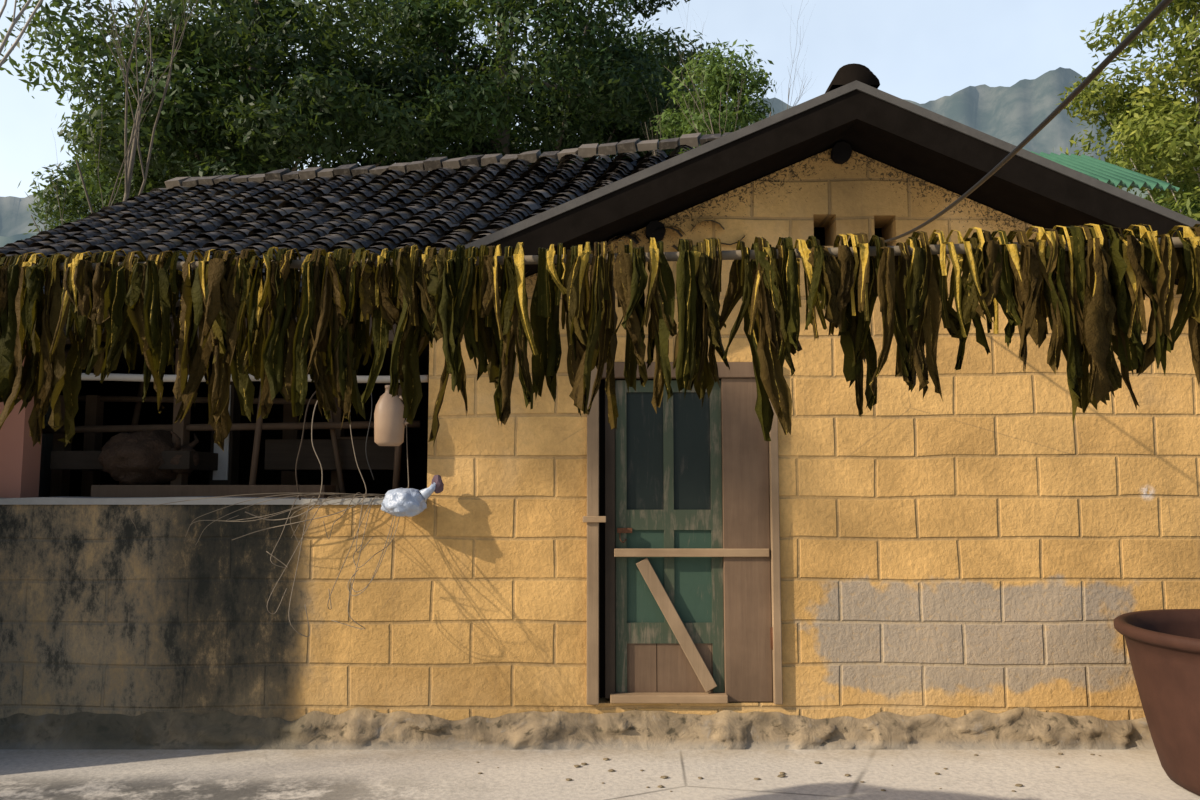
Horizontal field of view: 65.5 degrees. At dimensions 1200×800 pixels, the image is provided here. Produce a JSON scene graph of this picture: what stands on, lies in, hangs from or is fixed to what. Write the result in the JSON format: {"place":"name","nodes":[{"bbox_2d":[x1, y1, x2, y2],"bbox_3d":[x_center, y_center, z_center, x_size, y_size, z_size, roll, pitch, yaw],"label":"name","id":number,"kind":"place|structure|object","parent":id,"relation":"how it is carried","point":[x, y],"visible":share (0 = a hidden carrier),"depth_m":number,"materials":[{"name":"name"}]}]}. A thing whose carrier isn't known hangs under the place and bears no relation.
{"place":"outdoors","nodes":[
{"label":"outdoors","id":0,"kind":"place"},
{"bbox_2d":[50,451,217,470],"bbox_3d":[-2.676,0.355,5.425,0.776,0.104,0.450,0,-5,0],"label":"wooden rail","id":1,"kind":"object","parent":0,"point":[80,460],"visible":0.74,"depth_m":5.20,"materials":[{"name":"brown wood"}]},
{"bbox_2d":[98,430,198,484],"bbox_3d":[-2.605,0.339,5.394,0.512,0.340,0.717,3,-6,-26],"label":"basket","id":2,"kind":"object","parent":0,"point":[135,458],"visible":0.77,"depth_m":5.16,"materials":[{"name":"brown wicker"}]},
{"bbox_2d":[91,485,335,497],"bbox_3d":[-2.118,0.510,5.145,1.262,0.082,0.220,0,-5,0],"label":"wooden plank","id":3,"kind":"object","parent":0,"point":[161,490],"visible":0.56,"depth_m":5.04,"materials":[{"name":"wood"}]},
{"bbox_2d":[213,385,230,479],"bbox_3d":[-2.272,0.194,5.611,0.087,0.572,0.009,0,-5,0],"label":"shed paper strip","id":4,"kind":"object","parent":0,"point":[221,473],"visible":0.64,"depth_m":5.59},
{"bbox_2d":[209,381,240,484],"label":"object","id":5,"kind":"object","parent":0,"point":[234,445],"visible":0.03,"depth_m":5.63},
{"bbox_2d":[25,317,428,343],"bbox_3d":[-2.731,-0.352,4.753,3.738,0.120,0.120,0,-5,0],"label":"horizontal rail","id":6,"kind":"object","parent":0,"point":[391,336],"depth_m":4.69,"materials":[{"name":"brown wood"}]},
{"bbox_2d":[65,315,428,391],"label":"shed ceiling","id":7,"kind":"structure","parent":0,"point":[123,368],"depth_m":6.52,"materials":[{"name":"black wood"}]},
{"bbox_2d":[154,392,428,497],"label":"shed wall","id":8,"kind":"structure","parent":0,"point":[381,482],"depth_m":7.86,"materials":[{"name":"black"}]},
{"bbox_2d":[264,439,415,470],"bbox_3d":[-1.605,0.351,5.853,0.783,0.182,0.600,0,-5,0],"label":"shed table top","id":9,"kind":"object","parent":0,"point":[281,454],"visible":0.72,"depth_m":5.55,"materials":[{"name":"brown wood"}]},
{"bbox_2d":[337,437,373,438],"bbox_3d":[-1.472,0.339,5.854,0.380,0.200,0.370,0,-5,0],"label":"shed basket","id":10,"kind":"object","parent":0,"point":[355,437],"visible":0.08,"depth_m":5.69,"materials":[{"name":"brown wood"}]},
{"bbox_2d":[0,67,1127,236],"bbox_3d":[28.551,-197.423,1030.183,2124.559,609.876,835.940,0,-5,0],"label":"mountain","id":11,"kind":"structure","parent":0,"point":[1018,113],"depth_m":1259.22,"materials":[{"name":"grey stone"}]},
{"bbox_2d":[3,237,1182,270],"bbox_3d":[-0.366,-0.364,2.354,3.889,0.170,0.022,-1,-5,13],"label":"drying pole","id":12,"kind":"object","parent":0,"point":[737,255],"visible":0.19,"depth_m":2.19,"materials":[{"name":"brown wood"}]},
{"bbox_2d":[0,223,1199,450],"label":"drying leaves","id":13,"kind":"object","parent":12,"relation":"hanging from","point":[1088,303],"visible":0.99,"depth_m":2.24,"materials":[{"name":"plant"}]},
{"bbox_2d":[0,148,1186,246],"bbox_3d":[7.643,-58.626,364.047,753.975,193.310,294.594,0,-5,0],"label":"hill","id":14,"kind":"structure","parent":0,"point":[4,241],"depth_m":427.36,"materials":[{"name":"green plant"}]},
{"bbox_2d":[0,750,1199,799],"bbox_3d":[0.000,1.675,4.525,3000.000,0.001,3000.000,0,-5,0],"label":"ground","id":15,"kind":"structure","parent":0,"point":[373,775],"depth_m":4.05,"materials":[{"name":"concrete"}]},
{"bbox_2d":[0,345,41,497],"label":"pink neighbour wall","id":16,"kind":"structure","parent":15,"relation":"on","point":[20,457],"depth_m":4.93,"materials":[{"name":"pink paint"}]},
{"bbox_2d":[0,0,42,67],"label":"bare branches","id":17,"kind":"object","parent":15,"relation":"on","point":[7,35],"visible":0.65,"depth_m":10.53,"materials":[{"name":"grey plant"}]},
{"bbox_2d":[31,0,197,231],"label":"bare tree","id":18,"kind":"object","parent":15,"relation":"on","point":[129,164],"visible":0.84,"depth_m":14.12,"materials":[{"name":"brown plant"}]},
{"bbox_2d":[0,503,426,720],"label":"wall","id":19,"kind":"structure","parent":15,"relation":"on","point":[108,609],"depth_m":4.58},
{"bbox_2d":[0,496,426,504],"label":"wall cap","id":20,"kind":"object","parent":19,"relation":"on","point":[217,500],"visible":0.81,"depth_m":4.62,"materials":[{"name":"concrete"}]},
{"bbox_2d":[130,492,399,636],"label":"dry twigs","id":21,"kind":"object","parent":19,"relation":"attached to","point":[352,496],"visible":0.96,"depth_m":4.44,"materials":[{"name":"brown"}]},
{"bbox_2d":[381,482,435,516],"bbox_3d":[-0.925,0.483,4.536,0.275,0.171,0.165,0,-5,0],"label":"plastic bag","id":22,"kind":"object","parent":21,"relation":"on","point":[406,502],"visible":1,"depth_m":4.49,"materials":[{"name":"white plastic"}]},
{"bbox_2d":[431,475,443,493],"bbox_3d":[-0.796,0.412,4.572,0.061,0.093,0.060,0,-5,0],"label":"cloth bag knot","id":23,"kind":"object","parent":22,"relation":"on","point":[439,484],"visible":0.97,"depth_m":4.55,"materials":[{"name":"purple fabric"}]},
{"bbox_2d":[42,365,420,496],"bbox_3d":[-2.211,0.135,5.598,2.332,1.008,0.886,0,-5,0],"label":"wooden frame","id":24,"kind":"object","parent":15,"relation":"on","point":[258,426],"visible":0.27,"depth_m":5.40,"materials":[{"name":"brown wood"}]},
{"bbox_2d":[39,400,52,496],"bbox_3d":[-3.599,0.326,6.056,0.114,0.702,0.200,0,-5,0],"label":"wooden post","id":25,"kind":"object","parent":24,"relation":"attached to","point":[45,469],"depth_m":5.97,"materials":[{"name":"wood"}]},
{"bbox_2d":[81,395,103,496],"bbox_3d":[-3.154,0.311,5.801,0.070,0.678,0.090,0,-5,0],"label":"shed post","id":26,"kind":"object","parent":24,"relation":"attached to","point":[94,408],"visible":0.56,"depth_m":5.77,"materials":[{"name":"brown wood"}]},
{"bbox_2d":[170,348,190,484],"bbox_3d":[-2.428,0.130,5.416,0.064,0.952,0.090,0,-5,0],"label":"shed post","id":27,"kind":"object","parent":24,"relation":"attached to","point":[180,431],"visible":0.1,"depth_m":5.38,"materials":[{"name":"brown wood"}]},
{"bbox_2d":[81,373,428,382],"bbox_3d":[-1.886,-0.112,4.731,2.028,0.051,0.038,0,-5,0],"label":"horizontal pole","id":28,"kind":"object","parent":24,"relation":"attached to","point":[172,378],"visible":0.34,"depth_m":4.71,"materials":[{"name":"grey wood"}]},
{"bbox_2d":[245,401,322,520],"bbox_3d":[-1.510,0.235,4.616,0.462,0.714,0.071,1,-5,-10],"label":"vine","id":29,"kind":"object","parent":28,"relation":"hanging from","point":[321,471],"visible":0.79,"depth_m":4.59,"materials":[{"name":"grey"}]},
{"bbox_2d":[232,421,366,539],"bbox_3d":[-1.477,0.286,4.624,0.656,0.810,0.094,0,-5,-4],"label":"vine","id":30,"kind":"object","parent":28,"relation":"hanging from","point":[323,516],"visible":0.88,"depth_m":4.57,"materials":[{"name":"brown"}]},
{"bbox_2d":[295,391,315,499],"bbox_3d":[-1.432,0.190,4.659,0.169,0.615,0.038,4,-6,-34],"label":"wire loop","id":31,"kind":"object","parent":28,"relation":"attached to","point":[301,444],"visible":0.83,"depth_m":4.62,"materials":[{"name":"grey metal"}]},
{"bbox_2d":[365,393,373,479],"bbox_3d":[-1.143,0.143,4.676,0.049,0.516,0.046,0,-5,0],"label":"dark wire","id":32,"kind":"object","parent":28,"relation":"attached to","point":[368,433],"visible":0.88,"depth_m":4.66,"materials":[{"name":"black"}]},
{"bbox_2d":[406,418,408,487],"bbox_3d":[-0.955,0.161,4.648,0.020,0.559,0.129,2,-6,-18],"label":"string","id":33,"kind":"object","parent":28,"relation":"hanging from","point":[407,456],"visible":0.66,"depth_m":4.67,"materials":[{"name":"grey fabric"}]},
{"bbox_3d":[-1.042,-0.098,4.689,0.020,0.084,0.125,0,-5,0],"label":"jug hook","id":34,"kind":"object","parent":28,"relation":"attached to","visible":0},
{"bbox_2d":[374,385,408,445],"bbox_3d":[-1.024,0.078,4.621,0.178,0.300,0.126,3,-6,-30],"label":"plastic bottle","id":35,"kind":"object","parent":34,"relation":"hanging from","point":[390,422],"visible":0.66,"depth_m":4.56,"materials":[{"name":"plastic"}]},
{"bbox_2d":[331,396,344,496],"bbox_3d":[-1.658,0.141,5.917,0.055,1.040,0.090,0,-5,0],"label":"shed post","id":36,"kind":"object","parent":24,"relation":"attached to","point":[338,416],"visible":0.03,"depth_m":5.87,"materials":[{"name":"brown wood"}]},
{"bbox_2d":[151,0,406,174],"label":"tree trunk","id":37,"kind":"object","parent":15,"relation":"on","point":[247,85],"visible":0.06,"depth_m":24.41,"materials":[{"name":"brown plant"}]},
{"bbox_2d":[0,0,470,207],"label":"tree foliage","id":38,"kind":"object","parent":37,"relation":"attached to","point":[210,96],"visible":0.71,"depth_m":21.73,"materials":[{"name":"green plant"}]},
{"bbox_2d":[59,154,679,496],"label":"barn roof deck","id":39,"kind":"structure","parent":15,"relation":"on","point":[118,413],"depth_m":7.29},
{"bbox_2d":[0,132,744,337],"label":"barn roof tiles","id":40,"kind":"object","parent":39,"relation":"on","point":[188,214],"visible":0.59,"depth_m":6.68,"materials":[{"name":"black tile"}]},
{"bbox_2d":[412,3,615,164],"bbox_3d":[-2.807,-5.696,27.822,7.815,19.029,6.384,0,-5,0],"label":"tree trunk","id":41,"kind":"object","parent":15,"relation":"on","point":[506,149],"visible":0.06,"depth_m":27.29,"materials":[{"name":"brown plant"}]},
{"bbox_2d":[290,0,701,175],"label":"tree","id":42,"kind":"object","parent":41,"relation":"attached to","point":[615,87],"visible":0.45,"depth_m":24.62,"materials":[{"name":"green plant"}]},
{"bbox_2d":[0,707,1155,749],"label":"footing wall","id":43,"kind":"structure","parent":15,"relation":"on","point":[1018,728],"depth_m":4.50,"materials":[{"name":"concrete"}]},
{"bbox_2d":[650,38,776,153],"bbox_3d":[2.674,-2.470,20.962,3.073,11.297,3.356,0,-5,0],"label":"young tree","id":44,"kind":"object","parent":15,"relation":"on","point":[717,81],"depth_m":20.82,"materials":[{"name":"green plant"}]},
{"bbox_2d":[642,0,811,155],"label":"bare tree","id":45,"kind":"object","parent":15,"relation":"on","point":[654,153],"visible":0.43,"depth_m":19.98,"materials":[{"name":"grey plant"}]},
{"bbox_2d":[476,753,1100,791],"bbox_3d":[0.886,1.632,4.110,2.898,0.014,0.552,0,-5,0],"label":"ground debris","id":46,"kind":"object","parent":15,"relation":"on","point":[780,775],"visible":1,"depth_m":4.04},
{"bbox_2d":[1056,0,1199,219],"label":"tree","id":47,"kind":"object","parent":15,"relation":"on","point":[1157,125],"depth_m":16.01,"materials":[{"name":"green plant"}]},
{"bbox_2d":[1113,609,1199,794],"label":"plant pot","id":48,"kind":"object","parent":15,"relation":"on","point":[1163,646],"visible":1,"depth_m":3.83,"materials":[{"name":"brown ceramic"}]},
{"bbox_2d":[1135,134,1199,221],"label":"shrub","id":49,"kind":"object","parent":15,"relation":"on","point":[1195,208],"visible":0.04,"depth_m":18.69,"materials":[{"name":"green plant"}]},
{"bbox_3d":[-12.888,-2.422,29.309,4.845,12.769,5.775,0,-5,0],"label":"big tree trunk","id":50,"kind":"object","parent":15,"relation":"on","visible":0},
{"bbox_2d":[18,139,284,239],"bbox_3d":[-13.135,-5.842,29.445,9.372,7.647,8.450,0,-5,0],"label":"tree","id":51,"kind":"object","parent":50,"relation":"on","point":[74,211],"visible":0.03,"depth_m":27.89,"materials":[{"name":"green plant"}]},
{"bbox_3d":[0.921,-3.901,31.824,6.475,16.156,4.784,0,-5,0],"label":"big tree trunk","id":52,"kind":"object","parent":15,"relation":"on","visible":0},
{"bbox_2d":[519,22,736,158],"bbox_3d":[0.959,-7.609,32.379,8.573,10.820,8.226,4,-7,-38],"label":"tree","id":53,"kind":"object","parent":52,"relation":"on","point":[663,43],"visible":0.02,"depth_m":30.51,"materials":[{"name":"green plant"}]},
{"bbox_2d":[0,0,1199,197],"label":"sky","id":54,"kind":"structure","parent":0,"point":[919,51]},
{"bbox_2d":[614,548,768,556],"bbox_3d":[0.453,0.754,4.610,0.765,0.040,0.024,0,-5,0],"label":"wooden plank","id":55,"kind":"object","parent":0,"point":[670,552],"depth_m":4.60,"materials":[{"name":"brown wood"}]},
{"bbox_2d":[423,148,1199,720],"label":"house wall","id":56,"kind":"structure","parent":0,"point":[995,530],"depth_m":4.63,"materials":[{"name":"yellow brick"}]},
{"bbox_2d":[587,366,598,704],"bbox_3d":[-0.035,0.643,4.633,0.060,1.675,0.095,0,-5,0],"label":"door post","id":57,"kind":"object","parent":56,"relation":"attached to","point":[593,560],"depth_m":4.58,"materials":[{"name":"brown wood"}]},
{"bbox_2d":[583,516,605,521],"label":"wooden block","id":58,"kind":"structure","parent":57,"relation":"attached to","point":[594,518],"depth_m":4.58,"materials":[{"name":"brown wood"}]},
{"bbox_2d":[599,379,724,697],"bbox_3d":[0.420,0.691,4.746,0.850,1.600,0.020,0,-5,0],"label":"dark door gap","id":59,"kind":"object","parent":56,"relation":"in","point":[602,541],"depth_m":4.73,"materials":[{"name":"black"}]},
{"bbox_2d":[610,691,727,702],"bbox_3d":[0.335,1.454,4.565,0.570,0.038,0.100,0,-5,0],"label":"door threshold","id":60,"kind":"object","parent":56,"relation":"attached to","point":[669,697],"depth_m":4.52,"materials":[{"name":"brown wood"}]},
{"bbox_2d":[615,380,723,691],"bbox_3d":[0.344,0.669,4.666,0.532,1.540,0.035,0,-5,0],"label":"door","id":61,"kind":"structure","parent":56,"relation":"in","point":[668,519],"depth_m":4.65,"materials":[{"name":"green wood"}]},
{"bbox_2d":[626,392,710,509],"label":"door panels","id":62,"kind":"object","parent":61,"relation":"in","point":[691,451],"visible":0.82,"depth_m":4.70,"materials":[{"name":"green glass"}]},
{"bbox_2d":[627,530,711,622],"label":"door panels","id":63,"kind":"object","parent":61,"relation":"in","point":[693,587],"visible":0.93,"depth_m":4.64,"materials":[{"name":"green wood"}]},
{"bbox_2d":[627,643,712,691],"bbox_3d":[0.345,1.272,4.617,0.526,0.330,0.033,0,-5,0],"label":"panel","id":64,"kind":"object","parent":61,"relation":"in","point":[676,672],"depth_m":4.60,"materials":[{"name":"brown wood"}]},
{"bbox_2d":[636,558,716,691],"bbox_3d":[0.375,1.104,4.590,0.394,0.648,0.024,0,-5,0],"label":"diagonal wooden plank","id":65,"kind":"object","parent":61,"relation":"attached to","point":[677,626],"depth_m":4.58,"materials":[{"name":"brown wood"}]},
{"bbox_2d":[602,362,754,378],"bbox_3d":[0.420,-0.148,4.728,0.850,0.078,0.092,0,-5,0],"label":"door lintel","id":66,"kind":"structure","parent":56,"relation":"attached to","point":[741,370],"depth_m":4.68,"materials":[{"name":"brown wood"}]},
{"bbox_2d":[721,378,772,701],"bbox_3d":[0.728,0.682,4.637,0.231,1.588,0.030,0,-5,0],"label":"board door","id":67,"kind":"structure","parent":56,"relation":"in","point":[746,580],"depth_m":4.62,"materials":[{"name":"brown wood"}]},
{"bbox_2d":[769,399,782,703],"bbox_3d":[0.865,0.644,4.645,0.040,1.675,0.110,0,-5,0],"label":"door frame post","id":68,"kind":"object","parent":56,"relation":"attached to","point":[775,571],"depth_m":4.58,"materials":[{"name":"brown wood"}]},
{"bbox_2d":[525,122,1178,284],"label":"house roof","id":69,"kind":"structure","parent":56,"relation":"on","point":[945,174],"depth_m":4.64,"materials":[{"name":"brown wood"}]},
{"bbox_2d":[605,378,614,697],"bbox_3d":[0.050,0.674,4.673,0.050,1.580,0.090,0,-5,0],"label":"door gap","id":70,"kind":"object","parent":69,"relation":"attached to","point":[609,562],"depth_m":4.62,"materials":[{"name":"brown wood"}]},
{"bbox_2d":[617,528,772,649],"bbox_3d":[0.473,0.640,4.630,0.778,1.168,0.025,0,-5,1],"label":"door ironwork","id":71,"kind":"object","parent":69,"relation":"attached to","point":[623,530],"depth_m":4.64,"materials":[{"name":"brown metal"}]},
{"bbox_2d":[646,141,852,241],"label":"roof purlins","id":72,"kind":"object","parent":69,"relation":"attached to","point":[840,152],"visible":0.23,"depth_m":4.73,"materials":[{"name":"brown wood"}]},
{"bbox_2d":[454,80,1199,250],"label":"roof fascia board","id":73,"kind":"object","parent":69,"relation":"attached to","point":[829,96],"visible":0.78,"depth_m":4.44,"materials":[{"name":"brown wood"}]},
{"bbox_2d":[478,90,1185,267],"bbox_3d":[1.230,-0.992,4.460,3.960,1.000,0.042,0,-5,0],"label":"roof bargeboard","id":74,"kind":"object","parent":69,"relation":"attached to","point":[952,146],"depth_m":4.45,"materials":[{"name":"brown wood"}]},
{"bbox_2d":[825,63,879,92],"bbox_3d":[1.230,-1.548,4.748,0.230,0.121,0.530,0,-5,0],"label":"roof ridge cap","id":75,"kind":"object","parent":69,"relation":"on","point":[846,74],"visible":0.42,"depth_m":4.48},
{"bbox_2d":[884,0,1172,242],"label":"power cable","id":76,"kind":"object","parent":69,"relation":"attached to","point":[1158,9],"visible":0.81,"depth_m":1.86,"materials":[{"name":"black plastic"}]},
{"bbox_2d":[814,235,824,245],"bbox_3d":[1.820,0.319,6.147,4.760,3.000,0.100,0,-5,0],"label":"house interior","id":77,"kind":"object","parent":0,"point":[822,241],"depth_m":6.22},
{"bbox_2d":[1031,151,1179,191],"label":"corrugated metal roof","id":78,"kind":"structure","parent":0,"point":[1108,173],"depth_m":12.02,"materials":[{"name":"green painted metal"}]}
]}

